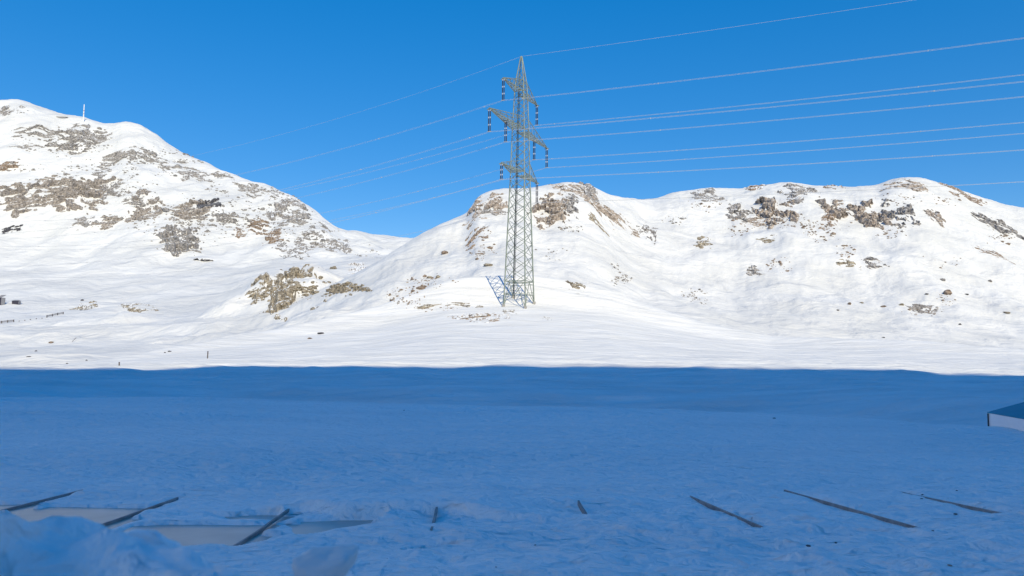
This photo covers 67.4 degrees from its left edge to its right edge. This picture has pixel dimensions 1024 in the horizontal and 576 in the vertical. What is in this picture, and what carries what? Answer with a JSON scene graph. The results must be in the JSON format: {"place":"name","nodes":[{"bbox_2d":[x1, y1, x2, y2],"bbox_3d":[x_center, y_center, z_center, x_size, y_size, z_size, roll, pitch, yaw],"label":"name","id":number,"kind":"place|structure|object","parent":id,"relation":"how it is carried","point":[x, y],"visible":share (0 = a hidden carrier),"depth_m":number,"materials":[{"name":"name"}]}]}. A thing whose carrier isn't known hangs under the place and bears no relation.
{"place":"outdoors","nodes":[
{"label":"outdoors","id":0,"kind":"place"},
{"bbox_2d":[0,512,242,575],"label":"snow bank","id":1,"kind":"structure","parent":0,"point":[64,546],"depth_m":1.04,"materials":[{"name":"white snow"}]},
{"bbox_2d":[291,545,357,575],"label":"snow block","id":2,"kind":"structure","parent":1,"relation":"on","point":[340,560],"depth_m":1.06,"materials":[{"name":"white snow"}]},
{"bbox_2d":[0,99,412,364],"bbox_3d":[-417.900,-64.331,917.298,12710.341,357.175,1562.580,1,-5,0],"label":"mountain","id":3,"kind":"structure","parent":0,"point":[173,295],"depth_m":618.24,"materials":[{"name":"white snow"}]},
{"bbox_2d":[0,295,5,304],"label":"hut","id":4,"kind":"object","parent":3,"relation":"on","point":[2,301],"visible":0.92,"depth_m":419.05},
{"bbox_2d":[0,161,19,170],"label":"rock outcrop","id":5,"kind":"object","parent":3,"relation":"on","point":[6,165],"visible":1,"depth_m":749.40,"materials":[{"name":"brown stone"}]},
{"bbox_2d":[2,224,22,233],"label":"rock outcrop","id":6,"kind":"object","parent":3,"relation":"on","point":[6,229],"visible":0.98,"depth_m":650.30,"materials":[{"name":"grey stone"}]},
{"bbox_2d":[0,105,25,115],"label":"rock outcrop","id":7,"kind":"object","parent":3,"relation":"on","point":[3,111],"visible":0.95,"depth_m":881.75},
{"bbox_2d":[12,300,20,303],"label":"hut","id":8,"kind":"object","parent":3,"relation":"on","point":[16,301],"visible":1,"depth_m":423.48,"materials":[{"name":"grey"}]},
{"bbox_2d":[9,142,44,151],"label":"rock outcrop","id":9,"kind":"object","parent":3,"relation":"on","point":[25,145],"visible":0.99,"depth_m":794.87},
{"bbox_2d":[11,124,74,137],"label":"rock outcrop","id":10,"kind":"object","parent":3,"relation":"on","point":[50,133],"visible":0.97,"depth_m":835.11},
{"bbox_2d":[0,175,115,217],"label":"rock outcrop","id":11,"kind":"object","parent":3,"relation":"on","point":[20,201],"visible":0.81,"depth_m":697.38,"materials":[{"name":"grey stone"}]},
{"bbox_2d":[44,135,95,154],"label":"rock outcrop","id":12,"kind":"object","parent":3,"relation":"on","point":[68,145],"visible":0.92,"depth_m":812.19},
{"bbox_2d":[65,123,89,136],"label":"rock outcrop","id":13,"kind":"object","parent":3,"relation":"on","point":[82,132],"visible":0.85,"depth_m":850.32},
{"bbox_2d":[69,301,97,309],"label":"rock outcrop","id":14,"kind":"object","parent":3,"relation":"on","point":[82,307],"visible":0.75,"depth_m":418.04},
{"bbox_2d":[72,216,98,229],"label":"rock outcrop","id":15,"kind":"object","parent":3,"relation":"on","point":[80,221],"visible":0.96,"depth_m":664.26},
{"bbox_2d":[65,177,108,214],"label":"rock outcrop","id":16,"kind":"object","parent":3,"relation":"on","point":[87,192],"visible":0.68,"depth_m":697.02,"materials":[{"name":"grey stone"}]},
{"bbox_2d":[82,129,112,143],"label":"rock outcrop","id":17,"kind":"object","parent":3,"relation":"on","point":[97,139],"visible":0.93,"depth_m":841.22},
{"bbox_2d":[91,165,111,180],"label":"rock outcrop","id":18,"kind":"object","parent":3,"relation":"on","point":[99,175],"visible":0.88,"depth_m":754.49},
{"bbox_2d":[91,214,123,229],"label":"rock outcrop","id":19,"kind":"object","parent":3,"relation":"on","point":[115,219],"visible":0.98,"depth_m":667.58,"materials":[{"name":"grey stone"}]},
{"bbox_2d":[99,179,131,199],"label":"rock outcrop","id":20,"kind":"object","parent":3,"relation":"on","point":[107,190],"visible":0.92,"depth_m":714.60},
{"bbox_2d":[91,147,147,166],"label":"rock outcrop","id":21,"kind":"object","parent":3,"relation":"on","point":[116,156],"visible":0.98,"depth_m":800.58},
{"bbox_2d":[122,196,148,206],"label":"rock outcrop","id":22,"kind":"object","parent":3,"relation":"on","point":[135,202],"visible":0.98,"depth_m":698.99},
{"bbox_2d":[118,303,158,312],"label":"rock outcrop","id":23,"kind":"object","parent":3,"relation":"on","point":[131,308],"visible":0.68,"depth_m":390.84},
{"bbox_2d":[124,188,165,224],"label":"rock outcrop","id":24,"kind":"object","parent":3,"relation":"on","point":[139,212],"visible":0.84,"depth_m":686.18,"materials":[{"name":"grey stone"}]},
{"bbox_2d":[126,146,164,162],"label":"rock outcrop","id":25,"kind":"object","parent":3,"relation":"on","point":[147,152],"visible":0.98,"depth_m":808.41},
{"bbox_2d":[157,161,169,168],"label":"rock outcrop","id":26,"kind":"object","parent":3,"relation":"on","point":[163,166],"visible":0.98,"depth_m":801.29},
{"bbox_2d":[152,224,212,260],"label":"rock outcrop","id":27,"kind":"object","parent":3,"relation":"on","point":[169,232],"visible":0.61,"depth_m":623.71,"materials":[{"name":"grey stone"}]},
{"bbox_2d":[164,199,212,222],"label":"rock outcrop","id":28,"kind":"object","parent":3,"relation":"on","point":[187,214],"visible":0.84,"depth_m":690.04,"materials":[{"name":"grey stone"}]},
{"bbox_2d":[169,164,212,181],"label":"rock outcrop","id":29,"kind":"object","parent":3,"relation":"on","point":[193,174],"visible":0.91,"depth_m":792.83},
{"bbox_2d":[7,110,378,255],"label":"scree","id":30,"kind":"structure","parent":3,"relation":"on","point":[165,209],"depth_m":737.25,"materials":[{"name":"grey stone"}]},
{"bbox_2d":[196,198,221,215],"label":"rock outcrop","id":31,"kind":"object","parent":3,"relation":"on","point":[212,201],"visible":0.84,"depth_m":705.57,"materials":[{"name":"grey stone"}]},
{"bbox_2d":[211,171,233,179],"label":"rock outcrop","id":32,"kind":"object","parent":3,"relation":"on","point":[216,174],"visible":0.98,"depth_m":803.45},
{"bbox_2d":[211,206,239,227],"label":"rock outcrop","id":33,"kind":"object","parent":3,"relation":"on","point":[220,218],"visible":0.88,"depth_m":686.36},
{"bbox_2d":[234,227,245,238],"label":"rock outcrop","id":34,"kind":"object","parent":3,"relation":"on","point":[238,230],"visible":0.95,"depth_m":666.62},
{"bbox_2d":[232,182,266,196],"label":"rock outcrop","id":35,"kind":"object","parent":3,"relation":"on","point":[244,187],"visible":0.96,"depth_m":775.35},
{"bbox_2d":[239,287,260,298],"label":"rock outcrop","id":36,"kind":"object","parent":3,"relation":"on","point":[251,293],"visible":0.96,"depth_m":293.35,"materials":[{"name":"beige stone"}]},
{"bbox_2d":[245,217,269,234],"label":"rock outcrop","id":37,"kind":"object","parent":3,"relation":"on","point":[255,222],"visible":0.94,"depth_m":680.49,"materials":[{"name":"brown stone"}]},
{"bbox_2d":[258,279,271,300],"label":"rock outcrop","id":38,"kind":"object","parent":3,"relation":"on","point":[262,295],"visible":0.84,"depth_m":290.38,"materials":[{"name":"beige stone"}]},
{"bbox_2d":[262,228,283,245],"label":"rock outcrop","id":39,"kind":"object","parent":3,"relation":"on","point":[271,239],"visible":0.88,"depth_m":652.18,"materials":[{"name":"brown stone"}]},
{"bbox_2d":[264,189,284,198],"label":"rock outcrop","id":40,"kind":"object","parent":3,"relation":"on","point":[274,193],"visible":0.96,"depth_m":770.33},
{"bbox_2d":[272,240,289,249],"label":"rock outcrop","id":41,"kind":"object","parent":3,"relation":"on","point":[281,244],"visible":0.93,"depth_m":632.21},
{"bbox_2d":[265,199,310,227],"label":"rock outcrop","id":42,"kind":"object","parent":3,"relation":"on","point":[282,206],"visible":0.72,"depth_m":713.90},
{"bbox_2d":[280,195,301,206],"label":"rock outcrop","id":43,"kind":"object","parent":3,"relation":"on","point":[296,201],"visible":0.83,"depth_m":751.25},
{"bbox_2d":[278,245,310,259],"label":"rock outcrop","id":44,"kind":"object","parent":3,"relation":"on","point":[301,250],"visible":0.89,"depth_m":619.25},
{"bbox_2d":[289,224,351,252],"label":"rock outcrop","id":45,"kind":"object","parent":3,"relation":"on","point":[331,241],"visible":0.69,"depth_m":649.60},
{"bbox_2d":[339,239,349,253],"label":"rock outcrop","id":46,"kind":"object","parent":3,"relation":"on","point":[344,250],"visible":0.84,"depth_m":657.66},
{"bbox_2d":[347,262,367,273],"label":"rock outcrop","id":47,"kind":"object","parent":3,"relation":"on","point":[358,268],"visible":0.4,"depth_m":443.12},
{"bbox_2d":[0,397,1023,575],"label":"snowfield","id":48,"kind":"structure","parent":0,"point":[504,489],"depth_m":18.19,"materials":[{"name":"white snow"}]},
{"bbox_2d":[0,490,1001,545],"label":"roof","id":49,"kind":"structure","parent":48,"relation":"on","point":[186,535],"depth_m":12.78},
{"bbox_2d":[987,402,1023,430],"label":"building","id":50,"kind":"structure","parent":48,"relation":"on","point":[1011,416],"depth_m":35.17,"materials":[{"name":"metal"}]},
{"bbox_2d":[0,275,1023,425],"bbox_3d":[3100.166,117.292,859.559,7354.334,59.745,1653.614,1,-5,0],"label":"snow slope","id":51,"kind":"structure","parent":0,"point":[592,346],"depth_m":78.31,"materials":[{"name":"white snow"}]},
{"bbox_2d":[417,304,438,308],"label":"rock outcrop","id":52,"kind":"object","parent":51,"relation":"on","point":[425,306],"visible":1,"depth_m":151.63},
{"bbox_2d":[435,302,463,305],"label":"rock outcrop","id":53,"kind":"object","parent":51,"relation":"on","point":[461,304],"visible":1,"depth_m":152.18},
{"bbox_2d":[463,303,482,307],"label":"rock outcrop","id":54,"kind":"object","parent":51,"relation":"on","point":[467,306],"visible":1,"depth_m":150.99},
{"bbox_2d":[447,312,508,322],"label":"rock outcrop","id":55,"kind":"object","parent":51,"relation":"on","point":[475,316],"visible":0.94,"depth_m":139.30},
{"bbox_2d":[487,56,548,308],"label":"pylon","id":56,"kind":"object","parent":51,"relation":"on","point":[517,88],"visible":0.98,"depth_m":154.07,"materials":[{"name":"metal"}]},
{"bbox_2d":[3,0,911,181],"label":"power line","id":57,"kind":"object","parent":56,"relation":"hanging from","point":[515,58],"visible":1,"depth_m":153.32,"materials":[{"name":"metal"}]},
{"bbox_2d":[1,38,1017,209],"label":"power line","id":58,"kind":"object","parent":56,"relation":"hanging from","point":[599,90],"visible":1,"depth_m":137.44,"materials":[{"name":"metal"}]},
{"bbox_2d":[0,122,1020,246],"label":"power line","id":59,"kind":"object","parent":56,"relation":"hanging from","point":[577,157],"visible":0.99,"depth_m":153.20,"materials":[{"name":"metal"}]},
{"bbox_2d":[2,81,1021,233],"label":"power line","id":60,"kind":"object","parent":56,"relation":"hanging from","point":[605,122],"visible":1,"depth_m":129.57,"materials":[{"name":"metal"}]},
{"bbox_2d":[5,181,1023,277],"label":"power line","id":61,"kind":"object","parent":56,"relation":"hanging from","point":[554,202],"visible":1,"depth_m":158.24,"materials":[{"name":"metal"}]},
{"bbox_2d":[13,149,1023,266],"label":"power line","id":62,"kind":"object","parent":56,"relation":"hanging from","point":[596,175],"visible":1,"depth_m":135.47,"materials":[{"name":"metal"}]},
{"bbox_2d":[14,96,1022,238],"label":"power line","id":63,"kind":"object","parent":56,"relation":"hanging from","point":[597,135],"visible":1,"depth_m":137.42,"materials":[{"name":"metal"}]},
{"bbox_2d":[20,133,1020,249],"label":"power line","id":64,"kind":"object","parent":56,"relation":"hanging from","point":[591,165],"visible":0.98,"depth_m":161.12,"materials":[{"name":"metal"}]},
{"bbox_2d":[44,74,1022,220],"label":"power line","id":65,"kind":"object","parent":56,"relation":"hanging from","point":[605,119],"visible":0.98,"depth_m":154.29,"materials":[{"name":"metal"}]},
{"bbox_2d":[566,280,585,293],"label":"rock outcrop","id":66,"kind":"object","parent":51,"relation":"on","point":[576,285],"visible":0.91,"depth_m":162.89,"materials":[{"name":"beige stone"}]},
{"bbox_2d":[0,177,1023,348],"bbox_3d":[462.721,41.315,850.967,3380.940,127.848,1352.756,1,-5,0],"label":"rocky hill","id":67,"kind":"structure","parent":0,"point":[812,291],"depth_m":289.33,"materials":[{"name":"white snow"}]},
{"bbox_2d":[250,264,326,321],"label":"rock outcrop","id":68,"kind":"object","parent":67,"relation":"on","point":[282,296],"visible":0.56,"depth_m":287.27,"materials":[{"name":"beige stone"}]},
{"bbox_2d":[263,281,372,297],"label":"scree","id":69,"kind":"structure","parent":67,"relation":"on","point":[341,288],"depth_m":270.74,"materials":[{"name":"beige stone"}]},
{"bbox_2d":[387,244,499,321],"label":"scree","id":70,"kind":"structure","parent":67,"relation":"on","point":[477,258],"depth_m":236.70,"materials":[{"name":"grey stone"}]},
{"bbox_2d":[462,211,486,229],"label":"rock outcrop","id":71,"kind":"object","parent":67,"relation":"on","point":[479,213],"visible":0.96,"depth_m":296.82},
{"bbox_2d":[463,226,490,250],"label":"rock outcrop","id":72,"kind":"object","parent":67,"relation":"on","point":[473,237],"visible":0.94,"depth_m":280.13,"materials":[{"name":"grey stone"}]},
{"bbox_2d":[466,196,488,218],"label":"rock outcrop","id":73,"kind":"object","parent":67,"relation":"on","point":[475,207],"visible":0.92,"depth_m":307.90,"materials":[{"name":"grey stone"}]},
{"bbox_2d":[476,208,507,217],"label":"rock outcrop","id":74,"kind":"object","parent":67,"relation":"on","point":[484,211],"visible":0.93,"depth_m":299.60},
{"bbox_2d":[484,192,509,214],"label":"rock outcrop","id":75,"kind":"object","parent":67,"relation":"on","point":[495,203],"visible":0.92,"depth_m":303.67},
{"bbox_2d":[527,192,569,229],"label":"rock outcrop","id":76,"kind":"object","parent":67,"relation":"on","point":[556,211],"visible":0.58,"depth_m":304.21,"materials":[{"name":"grey stone"}]},
{"bbox_2d":[548,183,587,197],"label":"rock outcrop","id":77,"kind":"object","parent":67,"relation":"on","point":[563,187],"visible":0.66,"depth_m":328.48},
{"bbox_2d":[561,191,578,220],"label":"rock outcrop","id":78,"kind":"object","parent":67,"relation":"on","point":[569,205],"visible":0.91,"depth_m":310.59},
{"bbox_2d":[575,181,598,202],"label":"rock outcrop","id":79,"kind":"object","parent":67,"relation":"on","point":[588,189],"visible":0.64,"depth_m":338.21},
{"bbox_2d":[584,193,613,229],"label":"rock outcrop","id":80,"kind":"object","parent":67,"relation":"on","point":[603,210],"visible":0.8,"depth_m":322.84,"materials":[{"name":"grey stone"}]},
{"bbox_2d":[588,212,609,236],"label":"rock outcrop","id":81,"kind":"object","parent":67,"relation":"on","point":[592,217],"visible":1,"depth_m":308.21,"materials":[{"name":"brown stone"}]},
{"bbox_2d":[535,216,705,303],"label":"scree","id":82,"kind":"structure","parent":67,"relation":"on","point":[617,277],"depth_m":273.28,"materials":[{"name":"grey stone"}]},
{"bbox_2d":[604,205,639,237],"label":"rock outcrop","id":83,"kind":"object","parent":67,"relation":"on","point":[616,216],"visible":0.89,"depth_m":329.94,"materials":[{"name":"brown stone"}]},
{"bbox_2d":[642,224,657,244],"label":"rock outcrop","id":84,"kind":"object","parent":67,"relation":"on","point":[646,227],"visible":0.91,"depth_m":335.88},
{"bbox_2d":[693,236,712,248],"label":"rock outcrop","id":85,"kind":"object","parent":67,"relation":"on","point":[700,244],"visible":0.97,"depth_m":332.23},
{"bbox_2d":[690,188,724,201],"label":"rock outcrop","id":86,"kind":"object","parent":67,"relation":"on","point":[704,195],"visible":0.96,"depth_m":393.34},
{"bbox_2d":[725,203,754,222],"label":"rock outcrop","id":87,"kind":"object","parent":67,"relation":"on","point":[735,208],"visible":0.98,"depth_m":371.44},
{"bbox_2d":[746,265,761,275],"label":"rock outcrop","id":88,"kind":"object","parent":67,"relation":"on","point":[754,271],"visible":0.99,"depth_m":301.97,"materials":[{"name":"grey stone"}]},
{"bbox_2d":[744,184,766,190],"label":"rock outcrop","id":89,"kind":"object","parent":67,"relation":"on","point":[754,187],"visible":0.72,"depth_m":410.98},
{"bbox_2d":[746,217,766,228],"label":"rock outcrop","id":90,"kind":"object","parent":67,"relation":"on","point":[753,220],"visible":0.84,"depth_m":361.84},
{"bbox_2d":[756,235,776,242],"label":"rock outcrop","id":91,"kind":"object","parent":67,"relation":"on","point":[765,240],"visible":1,"depth_m":333.35,"materials":[{"name":"brown stone"}]},
{"bbox_2d":[753,196,799,228],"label":"rock outcrop","id":92,"kind":"object","parent":67,"relation":"on","point":[767,210],"visible":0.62,"depth_m":364.53,"materials":[{"name":"grey stone"}]},
{"bbox_2d":[776,183,816,203],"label":"rock outcrop","id":93,"kind":"object","parent":67,"relation":"on","point":[793,188],"visible":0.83,"depth_m":386.49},
{"bbox_2d":[818,209,837,229],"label":"rock outcrop","id":94,"kind":"object","parent":67,"relation":"on","point":[828,216],"visible":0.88,"depth_m":353.65,"materials":[{"name":"grey stone"}]},
{"bbox_2d":[823,184,842,189],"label":"rock outcrop","id":95,"kind":"object","parent":67,"relation":"on","point":[832,185],"visible":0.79,"depth_m":404.16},
{"bbox_2d":[836,259,861,267],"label":"rock outcrop","id":96,"kind":"object","parent":67,"relation":"on","point":[849,263],"visible":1,"depth_m":306.79,"materials":[{"name":"beige stone"}]},
{"bbox_2d":[692,193,1014,315],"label":"scree","id":97,"kind":"structure","parent":67,"relation":"on","point":[885,233],"depth_m":345.49,"materials":[{"name":"grey stone"}]},
{"bbox_2d":[815,196,892,228],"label":"rock outcrop","id":98,"kind":"object","parent":67,"relation":"on","point":[866,219],"visible":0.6,"depth_m":360.52,"materials":[{"name":"grey stone"}]},
{"bbox_2d":[861,257,889,268],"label":"rock outcrop","id":99,"kind":"object","parent":67,"relation":"on","point":[870,264],"visible":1,"depth_m":306.09,"materials":[{"name":"grey stone"}]},
{"bbox_2d":[875,198,920,231],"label":"rock outcrop","id":100,"kind":"object","parent":67,"relation":"on","point":[903,210],"visible":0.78,"depth_m":357.46,"materials":[{"name":"grey stone"}]},
{"bbox_2d":[880,178,934,194],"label":"rock outcrop","id":101,"kind":"object","parent":67,"relation":"on","point":[914,185],"visible":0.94,"depth_m":392.33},
{"bbox_2d":[904,304,941,313],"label":"rock outcrop","id":102,"kind":"object","parent":67,"relation":"on","point":[915,307],"visible":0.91,"depth_m":266.12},
{"bbox_2d":[924,209,945,227],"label":"rock outcrop","id":103,"kind":"object","parent":67,"relation":"on","point":[939,220],"visible":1,"depth_m":362.44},
{"bbox_2d":[943,289,951,294],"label":"boulder","id":104,"kind":"object","parent":67,"relation":"on","point":[947,292],"visible":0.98,"depth_m":275.71,"materials":[{"name":"beige stone"}]},
{"bbox_2d":[938,182,987,205],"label":"rock outcrop","id":105,"kind":"object","parent":67,"relation":"on","point":[973,199],"visible":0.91,"depth_m":407.23,"materials":[{"name":"grey stone"}]},
{"bbox_2d":[973,245,1015,264],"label":"rock outcrop","id":106,"kind":"object","parent":67,"relation":"on","point":[985,251],"visible":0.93,"depth_m":336.02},
{"bbox_2d":[971,212,1023,239],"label":"rock outcrop","id":107,"kind":"object","parent":67,"relation":"on","point":[993,224],"visible":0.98,"depth_m":377.91,"materials":[{"name":"grey stone"}]},
{"bbox_2d":[0,0,1023,237],"label":"sky","id":108,"kind":"structure","parent":0,"point":[203,76],"materials":[{"name":"blue"}]}
]}

